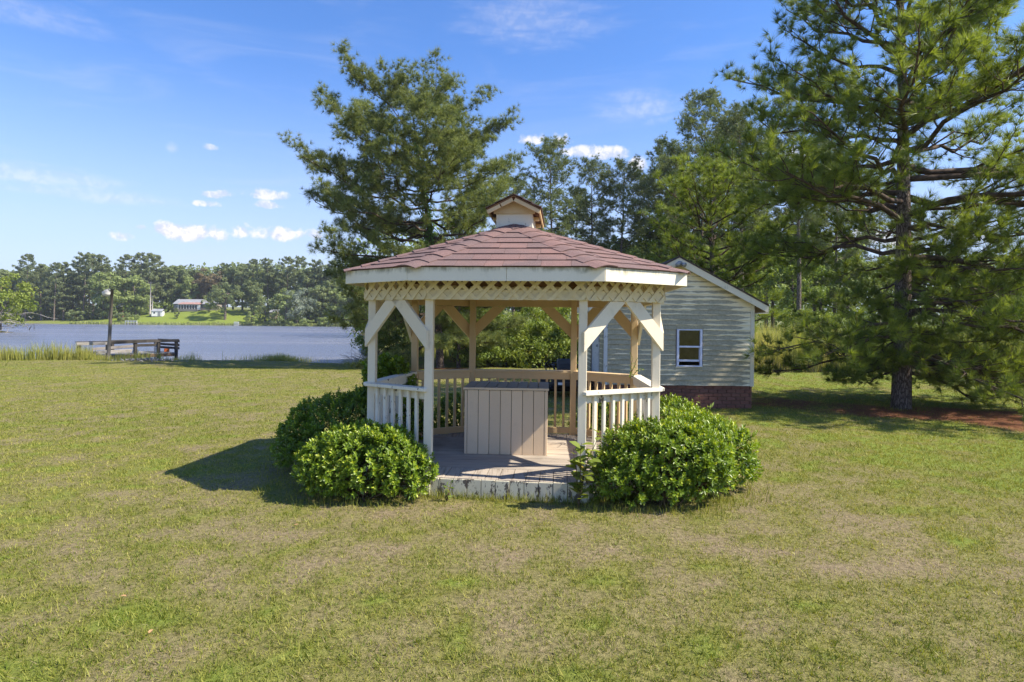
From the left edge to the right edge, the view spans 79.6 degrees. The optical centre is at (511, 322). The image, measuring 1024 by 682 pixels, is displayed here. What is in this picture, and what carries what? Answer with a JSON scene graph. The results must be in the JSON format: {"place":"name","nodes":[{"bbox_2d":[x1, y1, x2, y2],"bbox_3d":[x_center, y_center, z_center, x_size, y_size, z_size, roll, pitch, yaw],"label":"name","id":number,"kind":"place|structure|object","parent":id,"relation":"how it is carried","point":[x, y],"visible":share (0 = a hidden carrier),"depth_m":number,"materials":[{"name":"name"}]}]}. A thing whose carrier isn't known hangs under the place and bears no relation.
{"place":"outdoors","nodes":[
{"label":"outdoors","id":0,"kind":"place"},
{"bbox_2d":[281,287,319,322],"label":"willow tree","id":1,"kind":"object","parent":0,"point":[301,304],"visible":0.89,"depth_m":219.63,"materials":[{"name":"green plant"}]},
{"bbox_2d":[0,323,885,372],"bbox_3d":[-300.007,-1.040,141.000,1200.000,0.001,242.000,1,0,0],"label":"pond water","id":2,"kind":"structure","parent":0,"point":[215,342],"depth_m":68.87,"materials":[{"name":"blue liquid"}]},
{"bbox_2d":[76,339,179,359],"bbox_3d":[-19.638,1.907,30.827,2.364,2.115,4.683,1,0,35],"label":"dock","id":3,"kind":"object","parent":2,"relation":"in","point":[135,345],"visible":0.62,"depth_m":31.21,"materials":[{"name":"wood"}]},
{"bbox_2d":[0,305,1023,681],"bbox_3d":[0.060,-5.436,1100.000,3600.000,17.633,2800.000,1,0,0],"label":"ground","id":4,"kind":"structure","parent":0,"point":[224,521],"depth_m":4.96,"materials":[{"name":"green plant"}]},
{"bbox_2d":[0,268,38,316],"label":"leafy tree","id":5,"kind":"object","parent":4,"relation":"on","point":[13,282],"visible":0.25,"depth_m":224.02,"materials":[{"name":"green plant"}]},
{"bbox_2d":[0,273,41,329],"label":"leafy tree","id":6,"kind":"object","parent":4,"relation":"on","point":[23,297],"visible":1,"depth_m":89.18,"materials":[{"name":"green plant"}]},
{"bbox_2d":[7,253,44,320],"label":"pine tree","id":7,"kind":"object","parent":4,"relation":"on","point":[30,258],"visible":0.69,"depth_m":219.15,"materials":[{"name":"green plant"}]},
{"bbox_2d":[27,263,54,320],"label":"pine tree","id":8,"kind":"object","parent":4,"relation":"on","point":[42,269],"visible":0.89,"depth_m":221.63,"materials":[{"name":"green plant"}]},
{"bbox_2d":[0,339,105,360],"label":"shore reeds","id":9,"kind":"object","parent":4,"relation":"on","point":[15,354],"visible":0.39,"depth_m":27.42,"materials":[{"name":"green plant"}]},
{"bbox_2d":[38,262,69,320],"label":"pine tree","id":10,"kind":"object","parent":4,"relation":"on","point":[57,265],"visible":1,"depth_m":219.40,"materials":[{"name":"green plant"}]},
{"bbox_2d":[49,261,74,319],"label":"pine tree","id":11,"kind":"object","parent":4,"relation":"on","point":[64,267],"visible":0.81,"depth_m":223.72,"materials":[{"name":"green plant"}]},
{"bbox_2d":[51,274,90,316],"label":"leafy tree","id":12,"kind":"object","parent":4,"relation":"on","point":[79,303],"visible":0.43,"depth_m":228.07,"materials":[{"name":"green plant"}]},
{"bbox_2d":[68,251,95,319],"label":"pine tree","id":13,"kind":"object","parent":4,"relation":"on","point":[87,256],"visible":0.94,"depth_m":223.05,"materials":[{"name":"green plant"}]},
{"bbox_2d":[87,254,119,317],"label":"pine tree","id":14,"kind":"object","parent":4,"relation":"on","point":[99,257],"visible":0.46,"depth_m":227.72,"materials":[{"name":"green plant"}]},
{"bbox_2d":[87,272,127,318],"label":"leafy tree","id":15,"kind":"object","parent":4,"relation":"on","point":[114,281],"visible":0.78,"depth_m":220.45,"materials":[{"name":"green plant"}]},
{"bbox_2d":[102,289,113,358],"bbox_3d":[-18.770,0.158,28.458,0.415,3.438,0.426,1,0,34],"label":"lamp post","id":16,"kind":"object","parent":4,"relation":"on","point":[107,292],"visible":0.97,"depth_m":28.44,"materials":[{"name":"brown wood"}]},
{"bbox_2d":[114,254,140,316],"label":"pine tree","id":17,"kind":"object","parent":4,"relation":"on","point":[128,257],"visible":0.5,"depth_m":235.91,"materials":[{"name":"green plant"}]},
{"bbox_2d":[119,275,154,314],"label":"leafy tree","id":18,"kind":"object","parent":4,"relation":"on","point":[143,288],"visible":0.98,"depth_m":228.80,"materials":[{"name":"green plant"}]},
{"bbox_2d":[128,252,153,314],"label":"pine tree","id":19,"kind":"object","parent":4,"relation":"on","point":[136,257],"visible":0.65,"depth_m":239.22,"materials":[{"name":"green plant"}]},
{"bbox_2d":[137,253,163,314],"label":"pine tree","id":20,"kind":"object","parent":4,"relation":"on","point":[151,255],"visible":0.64,"depth_m":241.90,"materials":[{"name":"green plant"}]},
{"bbox_2d":[142,255,168,307],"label":"pine tree","id":21,"kind":"object","parent":4,"relation":"on","point":[160,263],"visible":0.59,"depth_m":245.31,"materials":[{"name":"green plant"}]},
{"bbox_2d":[149,265,178,311],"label":"leafy tree","id":22,"kind":"object","parent":4,"relation":"on","point":[171,270],"visible":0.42,"depth_m":247.06,"materials":[{"name":"green plant"}]},
{"bbox_2d":[152,265,188,310],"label":"leafy tree","id":23,"kind":"object","parent":4,"relation":"on","point":[172,296],"visible":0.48,"depth_m":247.76,"materials":[{"name":"green plant"}]},
{"bbox_2d":[163,264,193,305],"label":"leafy tree","id":24,"kind":"object","parent":4,"relation":"on","point":[181,270],"visible":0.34,"depth_m":249.43,"materials":[{"name":"green plant"}]},
{"bbox_2d":[3,295,367,322],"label":"undergrowth","id":25,"kind":"object","parent":4,"relation":"on","point":[97,310],"visible":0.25,"depth_m":228.64,"materials":[{"name":"green plant"}]},
{"bbox_2d":[175,277,203,298],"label":"leafy tree","id":26,"kind":"object","parent":4,"relation":"on","point":[185,292],"visible":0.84,"depth_m":244.49,"materials":[{"name":"green plant"}]},
{"bbox_2d":[173,299,223,311],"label":"lake house","id":27,"kind":"structure","parent":4,"relation":"on","point":[188,304],"depth_m":236.50,"materials":[{"name":"grey"}]},
{"bbox_2d":[79,349,327,362],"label":"bank grass","id":28,"kind":"structure","parent":4,"relation":"on","point":[277,357],"depth_m":29.69,"materials":[{"name":"green plant"}]},
{"bbox_2d":[191,268,216,298],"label":"leafy tree","id":29,"kind":"object","parent":4,"relation":"on","point":[196,278],"visible":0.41,"depth_m":247.21,"materials":[{"name":"green plant"}]},
{"bbox_2d":[69,320,352,326],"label":"reeds","id":30,"kind":"object","parent":4,"relation":"on","point":[179,323],"visible":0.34,"depth_m":215.44,"materials":[{"name":"green plant"}]},
{"bbox_2d":[199,271,226,298],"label":"leafy tree","id":31,"kind":"object","parent":4,"relation":"on","point":[207,281],"visible":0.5,"depth_m":243.92,"materials":[{"name":"green plant"}]},
{"bbox_2d":[206,282,244,319],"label":"oak tree","id":32,"kind":"object","parent":4,"relation":"on","point":[218,298],"visible":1,"depth_m":224.47,"materials":[{"name":"green plant"}]},
{"bbox_2d":[218,266,245,309],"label":"leafy tree","id":33,"kind":"object","parent":4,"relation":"on","point":[225,270],"visible":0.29,"depth_m":247.59,"materials":[{"name":"green plant"}]},
{"bbox_2d":[221,263,253,309],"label":"leafy tree","id":34,"kind":"object","parent":4,"relation":"on","point":[235,278],"visible":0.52,"depth_m":244.96,"materials":[{"name":"green plant"}]},
{"bbox_2d":[239,259,262,309],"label":"pine tree","id":35,"kind":"object","parent":4,"relation":"on","point":[255,262],"visible":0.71,"depth_m":240.99,"materials":[{"name":"green plant"}]},
{"bbox_2d":[240,280,266,314],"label":"leafy tree","id":36,"kind":"object","parent":4,"relation":"on","point":[253,288],"visible":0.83,"depth_m":232.69,"materials":[{"name":"green plant"}]},
{"bbox_2d":[252,296,278,322],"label":"leafy tree","id":37,"kind":"object","parent":4,"relation":"on","point":[264,311],"visible":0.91,"depth_m":221.27,"materials":[{"name":"green plant"}]},
{"bbox_2d":[258,258,276,309],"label":"pine tree","id":38,"kind":"object","parent":4,"relation":"on","point":[264,261],"visible":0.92,"depth_m":239.17,"materials":[{"name":"green plant"}]},
{"bbox_2d":[258,265,293,309],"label":"leafy tree","id":39,"kind":"object","parent":4,"relation":"on","point":[274,278],"visible":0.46,"depth_m":240.53,"materials":[{"name":"green plant"}]},
{"bbox_2d":[267,288,301,323],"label":"leafy tree","id":40,"kind":"object","parent":4,"relation":"on","point":[280,297],"visible":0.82,"depth_m":219.15,"materials":[{"name":"green plant"}]},
{"bbox_2d":[276,256,297,300],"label":"pine tree","id":41,"kind":"object","parent":4,"relation":"on","point":[282,266],"visible":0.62,"depth_m":239.27,"materials":[{"name":"green plant"}]},
{"bbox_2d":[287,255,307,289],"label":"pine tree","id":42,"kind":"object","parent":4,"relation":"on","point":[299,260],"visible":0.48,"depth_m":242.91,"materials":[{"name":"green plant"}]},
{"bbox_2d":[291,266,325,318],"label":"leafy tree","id":43,"kind":"object","parent":4,"relation":"on","point":[302,275],"visible":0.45,"depth_m":234.68,"materials":[{"name":"green plant"}]},
{"bbox_2d":[305,259,326,293],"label":"pine tree","id":44,"kind":"object","parent":4,"relation":"on","point":[313,265],"visible":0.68,"depth_m":234.50,"materials":[{"name":"green plant"}]},
{"bbox_2d":[305,264,333,312],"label":"leafy tree","id":45,"kind":"object","parent":4,"relation":"on","point":[326,266],"visible":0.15,"depth_m":235.25,"materials":[{"name":"green plant"}]},
{"bbox_2d":[306,280,337,319],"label":"leafy tree","id":46,"kind":"object","parent":4,"relation":"on","point":[324,289],"visible":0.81,"depth_m":225.60,"materials":[{"name":"green plant"}]},
{"bbox_2d":[269,381,405,473],"bbox_3d":[-2.243,1.335,8.060,1.624,1.127,1.881,1,0,0],"label":"glossy shrub","id":47,"kind":"object","parent":4,"relation":"on","point":[307,421],"visible":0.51,"depth_m":7.57,"materials":[{"name":"green plant"}]},
{"bbox_2d":[325,288,349,316],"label":"leafy tree","id":48,"kind":"object","parent":4,"relation":"on","point":[340,301],"visible":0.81,"depth_m":225.73,"materials":[{"name":"green plant"}]},
{"bbox_2d":[289,418,438,501],"bbox_3d":[-1.565,1.462,6.590,1.621,0.887,1.049,1,0,0],"label":"glossy shrub","id":49,"kind":"object","parent":4,"relation":"on","point":[322,455],"visible":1,"depth_m":6.32,"materials":[{"name":"green plant"}]},
{"bbox_2d":[350,320,396,359],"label":"marsh shrub","id":50,"kind":"object","parent":4,"relation":"on","point":[358,339],"visible":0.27,"depth_m":33.66,"materials":[{"name":"green plant"}]},
{"bbox_2d":[362,316,407,351],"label":"marsh shrub","id":51,"kind":"object","parent":4,"relation":"on","point":[383,345],"visible":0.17,"depth_m":33.49,"materials":[{"name":"green plant"}]},
{"bbox_2d":[358,352,423,439],"bbox_3d":[-1.677,1.155,8.701,1.059,1.493,1.137,1,0,0],"label":"glossy shrub","id":52,"kind":"object","parent":4,"relation":"on","point":[387,365],"visible":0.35,"depth_m":8.47,"materials":[{"name":"green plant"}]},
{"bbox_2d":[392,321,410,349],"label":"marsh shrub","id":53,"kind":"object","parent":4,"relation":"on","point":[402,344],"visible":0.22,"depth_m":32.24,"materials":[{"name":"green plant"}]},
{"bbox_2d":[276,37,547,368],"bbox_3d":[-4.238,-4.849,28.790,11.860,14.501,12.361,1,0,0],"label":"pine tree","id":54,"kind":"object","parent":4,"relation":"on","point":[426,106],"visible":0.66,"depth_m":26.12,"materials":[{"name":"green plant"}]},
{"bbox_2d":[9,258,844,323],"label":"wood","id":55,"kind":"object","parent":4,"relation":"on","point":[207,272],"visible":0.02,"depth_m":254.91,"materials":[{"name":"green plant"}]},
{"bbox_2d":[433,390,464,433],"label":"glossy shrub","id":56,"kind":"object","parent":4,"relation":"on","point":[450,407],"visible":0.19,"depth_m":9.71,"materials":[{"name":"green plant"}]},
{"bbox_2d":[434,202,485,367],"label":"young pine","id":57,"kind":"object","parent":4,"relation":"on","point":[458,363],"visible":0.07,"depth_m":28.93,"materials":[{"name":"green plant"}]},
{"bbox_2d":[448,333,505,367],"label":"marsh shrub","id":58,"kind":"object","parent":4,"relation":"on","point":[482,354],"visible":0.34,"depth_m":28.97,"materials":[{"name":"green plant"}]},
{"bbox_2d":[463,310,527,367],"bbox_3d":[-0.997,0.816,30.151,3.490,2.930,3.387,1,0,-30],"label":"marsh shrub","id":59,"kind":"object","parent":4,"relation":"on","point":[495,358],"visible":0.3,"depth_m":29.39,"materials":[{"name":"green plant"}]},
{"bbox_2d":[343,193,690,502],"bbox_3d":[0.082,0.197,7.931,4.114,3.488,3.753,1,0,0],"label":"gazebo","id":60,"kind":"object","parent":4,"relation":"on","point":[515,257],"visible":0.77,"depth_m":6.83,"materials":[{"name":"beige paint"}]},
{"bbox_2d":[463,381,548,455],"bbox_3d":[-0.059,1.255,8.200,1.088,0.854,0.847,1,0,3],"label":"storage box","id":61,"kind":"object","parent":60,"relation":"on","point":[506,418],"visible":1,"depth_m":7.80,"materials":[{"name":"paint"}]},
{"bbox_2d":[489,172,548,312],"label":"pine tree","id":62,"kind":"object","parent":4,"relation":"on","point":[518,187],"visible":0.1,"depth_m":55.61,"materials":[{"name":"green plant"}]},
{"bbox_2d":[501,319,546,366],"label":"marsh shrub","id":63,"kind":"object","parent":4,"relation":"on","point":[518,334],"visible":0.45,"depth_m":29.93,"materials":[{"name":"green plant"}]},
{"bbox_2d":[499,326,570,368],"bbox_3d":[1.460,1.773,29.693,3.380,3.269,3.555,1,0,42],"label":"marsh shrub","id":64,"kind":"object","parent":4,"relation":"on","point":[541,359],"visible":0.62,"depth_m":28.92,"materials":[{"name":"green plant"}]},
{"bbox_2d":[521,307,570,333],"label":"leafy tree","id":65,"kind":"object","parent":4,"relation":"on","point":[533,312],"visible":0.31,"depth_m":37.58,"materials":[{"name":"green plant"}]},
{"bbox_2d":[516,133,586,318],"bbox_3d":[3.565,-8.970,59.714,7.309,18.871,6.892,1,0,40],"label":"pine tree","id":66,"kind":"object","parent":4,"relation":"on","point":[547,148],"visible":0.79,"depth_m":58.82,"materials":[{"name":"green plant"}]},
{"bbox_2d":[528,318,578,366],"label":"marsh shrub","id":67,"kind":"object","parent":4,"relation":"on","point":[543,326],"visible":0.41,"depth_m":29.85,"materials":[{"name":"green plant"}]},
{"bbox_2d":[547,317,577,368],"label":"marsh shrub","id":68,"kind":"object","parent":4,"relation":"on","point":[552,338],"visible":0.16,"depth_m":29.61,"materials":[{"name":"green plant"}]},
{"bbox_2d":[540,359,587,395],"bbox_3d":[1.438,1.411,16.061,1.450,0.970,1.835,1,0,3],"label":"riding mower","id":69,"kind":"object","parent":4,"relation":"on","point":[563,364],"visible":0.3,"depth_m":15.49,"materials":[{"name":"black plastic"}]},
{"bbox_2d":[541,185,604,243],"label":"pine tree","id":70,"kind":"object","parent":4,"relation":"on","point":[576,225],"visible":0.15,"depth_m":73.90,"materials":[{"name":"green plant"}]},
{"bbox_2d":[565,426,600,507],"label":"maple seedling","id":71,"kind":"object","parent":4,"relation":"on","point":[577,475],"visible":0.99,"depth_m":6.23,"materials":[{"name":"green plant"}]},
{"bbox_2d":[257,391,934,520],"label":"long grass","id":72,"kind":"structure","parent":4,"relation":"on","point":[721,498],"depth_m":6.43,"materials":[{"name":"green plant"}]},
{"bbox_2d":[565,152,627,246],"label":"pine tree","id":73,"kind":"object","parent":4,"relation":"on","point":[587,168],"visible":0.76,"depth_m":62.73,"materials":[{"name":"green plant"}]},
{"bbox_2d":[567,401,628,432],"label":"glossy shrub","id":74,"kind":"object","parent":4,"relation":"on","point":[599,415],"visible":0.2,"depth_m":9.30,"materials":[{"name":"green plant"}]},
{"bbox_2d":[592,153,652,253],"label":"pine tree","id":75,"kind":"object","parent":4,"relation":"on","point":[634,171],"visible":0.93,"depth_m":60.30,"materials":[{"name":"green plant"}]},
{"bbox_2d":[612,238,676,262],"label":"leafy tree","id":76,"kind":"object","parent":4,"relation":"on","point":[642,253],"visible":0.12,"depth_m":61.27,"materials":[{"name":"green plant"}]},
{"bbox_2d":[622,168,672,247],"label":"pine tree","id":77,"kind":"object","parent":4,"relation":"on","point":[654,193],"visible":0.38,"depth_m":64.94,"materials":[{"name":"green plant"}]},
{"bbox_2d":[586,415,739,509],"bbox_3d":[1.585,1.462,6.500,1.626,0.955,1.049,1,0,0],"label":"glossy shrub","id":78,"kind":"object","parent":4,"relation":"on","point":[650,436],"visible":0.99,"depth_m":6.22,"materials":[{"name":"green plant"}]},
{"bbox_2d":[633,131,697,243],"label":"pine tree","id":79,"kind":"object","parent":4,"relation":"on","point":[659,147],"visible":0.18,"depth_m":69.82,"materials":[{"name":"green plant"}]},
{"bbox_2d":[577,256,768,408],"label":"shed","id":80,"kind":"structure","parent":4,"relation":"on","point":[708,320],"depth_m":13.79,"materials":[{"name":"beige wood"}]},
{"bbox_2d":[593,336,597,371],"bbox_3d":[2.029,0.589,14.970,0.080,1.593,0.980,1,0,0],"label":"door","id":81,"kind":"structure","parent":80,"relation":"in","point":[595,343],"depth_m":14.97,"materials":[{"name":"metal"}]},
{"bbox_2d":[676,329,702,366],"bbox_3d":[3.979,0.579,13.806,0.590,0.841,0.098,1,0,0],"label":"window","id":82,"kind":"structure","parent":80,"relation":"in","point":[677,330],"depth_m":13.76,"materials":[{"name":"white plastic"}]},
{"bbox_2d":[644,151,704,251],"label":"pine tree","id":83,"kind":"object","parent":4,"relation":"on","point":[665,165],"visible":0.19,"depth_m":63.26,"materials":[{"name":"green plant"}]},
{"bbox_2d":[340,218,1017,337],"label":"marsh wood","id":84,"kind":"object","parent":4,"relation":"on","point":[762,320],"visible":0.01,"depth_m":84.36,"materials":[{"name":"green plant"}]},
{"bbox_2d":[633,392,730,463],"bbox_3d":[2.162,1.439,7.962,1.196,1.016,1.735,1,0,-17],"label":"glossy shrub","id":85,"kind":"object","parent":4,"relation":"on","point":[684,407],"visible":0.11,"depth_m":7.96,"materials":[{"name":"green plant"}]},
{"bbox_2d":[646,81,749,261],"bbox_3d":[17.828,-10.841,57.947,10.842,23.057,10.743,1,0,35],"label":"pine tree","id":86,"kind":"object","parent":4,"relation":"on","point":[705,100],"visible":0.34,"depth_m":57.80,"materials":[{"name":"green plant"}]},
{"bbox_2d":[660,408,763,493],"bbox_3d":[2.200,1.490,7.134,1.115,0.915,1.448,1,0,-41],"label":"glossy shrub","id":87,"kind":"object","parent":4,"relation":"on","point":[748,466],"visible":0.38,"depth_m":6.88,"materials":[{"name":"green plant"}]},
{"bbox_2d":[410,367,1023,430],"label":"pine straw","id":88,"kind":"object","parent":4,"relation":"on","point":[948,417],"visible":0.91,"depth_m":13.48,"materials":[{"name":"brown plant"}]},
{"bbox_2d":[629,150,806,331],"bbox_3d":[6.625,-1.714,19.885,5.340,7.588,6.136,1,0,0],"label":"leafy tree","id":89,"kind":"object","parent":4,"relation":"on","point":[717,186],"visible":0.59,"depth_m":19.15,"materials":[{"name":"green plant"}]},
{"bbox_2d":[680,120,769,263],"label":"pine tree","id":90,"kind":"object","parent":4,"relation":"on","point":[692,158],"visible":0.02,"depth_m":65.17,"materials":[{"name":"green plant"}]},
{"bbox_2d":[695,98,774,290],"bbox_3d":[19.016,-9.077,51.794,7.162,19.609,7.594,1,0,-38],"label":"pine tree","id":91,"kind":"object","parent":4,"relation":"on","point":[736,107],"visible":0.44,"depth_m":50.89,"materials":[{"name":"green plant"}]},
{"bbox_2d":[721,241,794,298],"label":"leafy tree","id":92,"kind":"object","parent":4,"relation":"on","point":[758,291],"visible":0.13,"depth_m":58.12,"materials":[{"name":"green plant"}]},
{"bbox_2d":[733,137,804,327],"bbox_3d":[25.632,-9.114,61.892,9.299,19.776,9.214,1,0,6],"label":"pine tree","id":93,"kind":"object","parent":4,"relation":"on","point":[766,297],"visible":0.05,"depth_m":61.82,"materials":[{"name":"green plant"}]},
{"bbox_2d":[736,215,823,327],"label":"leafy tree","id":94,"kind":"object","parent":4,"relation":"on","point":[788,282],"visible":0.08,"depth_m":62.28,"materials":[{"name":"green plant"}]},
{"bbox_2d":[762,251,829,323],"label":"leafy tree","id":95,"kind":"object","parent":4,"relation":"on","point":[788,293],"visible":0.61,"depth_m":49.37,"materials":[{"name":"green plant"}]},
{"bbox_2d":[752,96,844,324],"bbox_3d":[21.453,-8.193,45.987,7.110,18.571,7.016,1,0,-19],"label":"pine tree","id":96,"kind":"object","parent":4,"relation":"on","point":[778,211],"visible":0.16,"depth_m":45.81,"materials":[{"name":"green plant"}]},
{"bbox_2d":[772,308,828,338],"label":"marsh shrub","id":97,"kind":"object","parent":4,"relation":"on","point":[787,315],"visible":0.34,"depth_m":41.58,"materials":[{"name":"green plant"}]},
{"bbox_2d":[781,232,864,316],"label":"leafy tree","id":98,"kind":"object","parent":4,"relation":"on","point":[817,284],"visible":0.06,"depth_m":64.53,"materials":[{"name":"green plant"}]},
{"bbox_2d":[802,308,850,338],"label":"marsh shrub","id":99,"kind":"object","parent":4,"relation":"on","point":[829,315],"visible":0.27,"depth_m":39.42,"materials":[{"name":"green plant"}]},
{"bbox_2d":[796,152,881,321],"bbox_3d":[31.488,-7.917,60.094,8.132,17.454,8.207,1,0,8],"label":"pine tree","id":100,"kind":"object","parent":4,"relation":"on","point":[828,244],"visible":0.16,"depth_m":59.46,"materials":[{"name":"green plant"}]},
{"bbox_2d":[812,256,886,325],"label":"leafy tree","id":101,"kind":"object","parent":4,"relation":"on","point":[834,287],"visible":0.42,"depth_m":57.19,"materials":[{"name":"green plant"}]},
{"bbox_2d":[697,0,1023,423],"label":"pine tree","id":102,"kind":"object","parent":4,"relation":"on","point":[904,353],"visible":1,"depth_m":13.26,"materials":[{"name":"green plant"}]},
{"bbox_2d":[854,188,895,321],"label":"pine tree","id":103,"kind":"object","parent":4,"relation":"on","point":[881,218],"visible":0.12,"depth_m":71.08,"materials":[{"name":"green plant"}]},
{"bbox_2d":[754,317,1023,371],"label":"bushes","id":104,"kind":"object","parent":4,"relation":"on","point":[791,343],"visible":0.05,"depth_m":31.32,"materials":[{"name":"green plant"}]},
{"bbox_2d":[0,385,1023,681],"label":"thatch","id":105,"kind":"object","parent":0,"point":[516,571],"visible":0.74,"depth_m":4.62,"materials":[{"name":"plant"}]},
{"bbox_2d":[0,0,1023,313],"label":"sky","id":106,"kind":"structure","parent":0,"point":[131,127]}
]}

